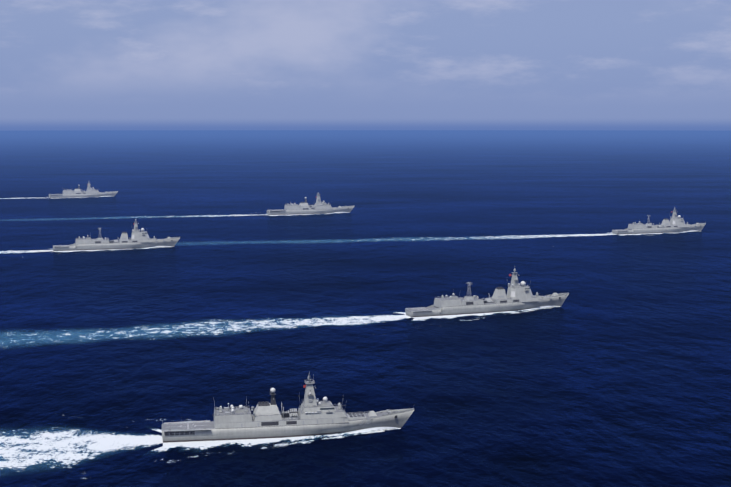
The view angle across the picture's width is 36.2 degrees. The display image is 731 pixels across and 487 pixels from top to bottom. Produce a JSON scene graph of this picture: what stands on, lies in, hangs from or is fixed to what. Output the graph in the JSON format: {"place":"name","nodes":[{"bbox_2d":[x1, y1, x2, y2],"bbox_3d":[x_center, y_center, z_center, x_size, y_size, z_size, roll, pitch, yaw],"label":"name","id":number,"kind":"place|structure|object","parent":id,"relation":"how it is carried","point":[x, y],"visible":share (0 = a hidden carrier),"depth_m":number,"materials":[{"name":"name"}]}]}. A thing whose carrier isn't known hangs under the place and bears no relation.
{"place":"outdoors","nodes":[
{"label":"outdoors","id":0,"kind":"place"},
{"bbox_2d":[0,130,730,486],"bbox_3d":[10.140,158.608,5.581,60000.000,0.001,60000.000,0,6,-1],"label":"sea","id":1,"kind":"structure","parent":0,"point":[614,370],"depth_m":1003.25,"materials":[{"name":"blue liquid"}]},
{"bbox_2d":[0,250,52,253],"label":"wake","id":2,"kind":"object","parent":1,"relation":"on","point":[26,252],"visible":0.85,"depth_m":1397.01,"materials":[{"name":"liquid"}]},
{"bbox_2d":[0,423,162,479],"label":"wake","id":3,"kind":"object","parent":1,"relation":"on","point":[106,442],"visible":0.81,"depth_m":553.30,"materials":[{"name":"liquid"}]},
{"bbox_2d":[49,181,117,197],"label":"frigate","id":4,"kind":"object","parent":1,"relation":"on","point":[89,192],"visible":1,"depth_m":2434.34,"materials":[{"name":"grey metal"}]},
{"bbox_2d":[54,247,160,252],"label":"foam","id":5,"kind":"object","parent":1,"relation":"on","point":[93,250],"visible":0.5,"depth_m":1407.97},
{"bbox_2d":[53,219,179,250],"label":"destroyer","id":6,"kind":"object","parent":1,"relation":"on","point":[140,239],"visible":0.96,"depth_m":1425.47,"materials":[{"name":"grey metal"}]},
{"bbox_2d":[17,215,247,219],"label":"wake","id":7,"kind":"object","parent":1,"relation":"on","point":[182,216],"visible":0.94,"depth_m":1927.20,"materials":[{"name":"liquid"}]},
{"bbox_2d":[0,315,411,349],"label":"wake","id":8,"kind":"object","parent":1,"relation":"on","point":[319,321],"visible":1,"depth_m":883.26,"materials":[{"name":"liquid"}]},
{"bbox_2d":[82,430,384,478],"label":"foam","id":9,"kind":"object","parent":1,"relation":"on","point":[303,442],"visible":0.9,"depth_m":560.21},
{"bbox_2d":[151,429,392,452],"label":"foam","id":10,"kind":"object","parent":1,"relation":"on","point":[194,444],"visible":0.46,"depth_m":558.49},
{"bbox_2d":[162,372,413,442],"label":"frigate","id":11,"kind":"object","parent":1,"relation":"on","point":[312,416],"visible":0.96,"depth_m":568.24,"materials":[{"name":"grey metal"}]},
{"bbox_2d":[267,193,353,214],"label":"frigate","id":12,"kind":"object","parent":1,"relation":"on","point":[320,207],"visible":0.98,"depth_m":1979.51,"materials":[{"name":"grey metal"}]},
{"bbox_2d":[333,427,399,435],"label":"foam","id":13,"kind":"object","parent":1,"relation":"on","point":[365,430],"visible":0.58,"depth_m":577.18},
{"bbox_2d":[183,234,616,245],"bbox_3d":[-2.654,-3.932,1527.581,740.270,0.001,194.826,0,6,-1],"label":"wake","id":14,"kind":"object","parent":1,"relation":"on","point":[508,237],"visible":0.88,"depth_m":1569.75,"materials":[{"name":"liquid"}]},
{"bbox_2d":[412,307,552,320],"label":"foam","id":15,"kind":"object","parent":1,"relation":"on","point":[444,316],"visible":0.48,"depth_m":929.40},
{"bbox_2d":[405,269,568,316],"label":"destroyer","id":16,"kind":"object","parent":1,"relation":"on","point":[518,296],"visible":0.96,"depth_m":946.58,"materials":[{"name":"grey metal"}]},
{"bbox_2d":[460,308,546,320],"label":"foam","id":17,"kind":"object","parent":1,"relation":"on","point":[511,313],"visible":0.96,"depth_m":944.16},
{"bbox_2d":[520,306,560,310],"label":"foam","id":18,"kind":"object","parent":1,"relation":"on","point":[540,307],"visible":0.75,"depth_m":963.01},
{"bbox_2d":[617,231,694,235],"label":"foam","id":19,"kind":"object","parent":1,"relation":"on","point":[640,234],"visible":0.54,"depth_m":1612.38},
{"bbox_2d":[612,208,705,233],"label":"destroyer","id":20,"kind":"object","parent":1,"relation":"on","point":[675,224],"visible":0.98,"depth_m":1637.78,"materials":[{"name":"grey metal"}]},
{"bbox_2d":[0,0,730,130],"label":"sky","id":21,"kind":"structure","parent":0,"point":[65,64],"materials":[{"name":"blue"}]}
]}

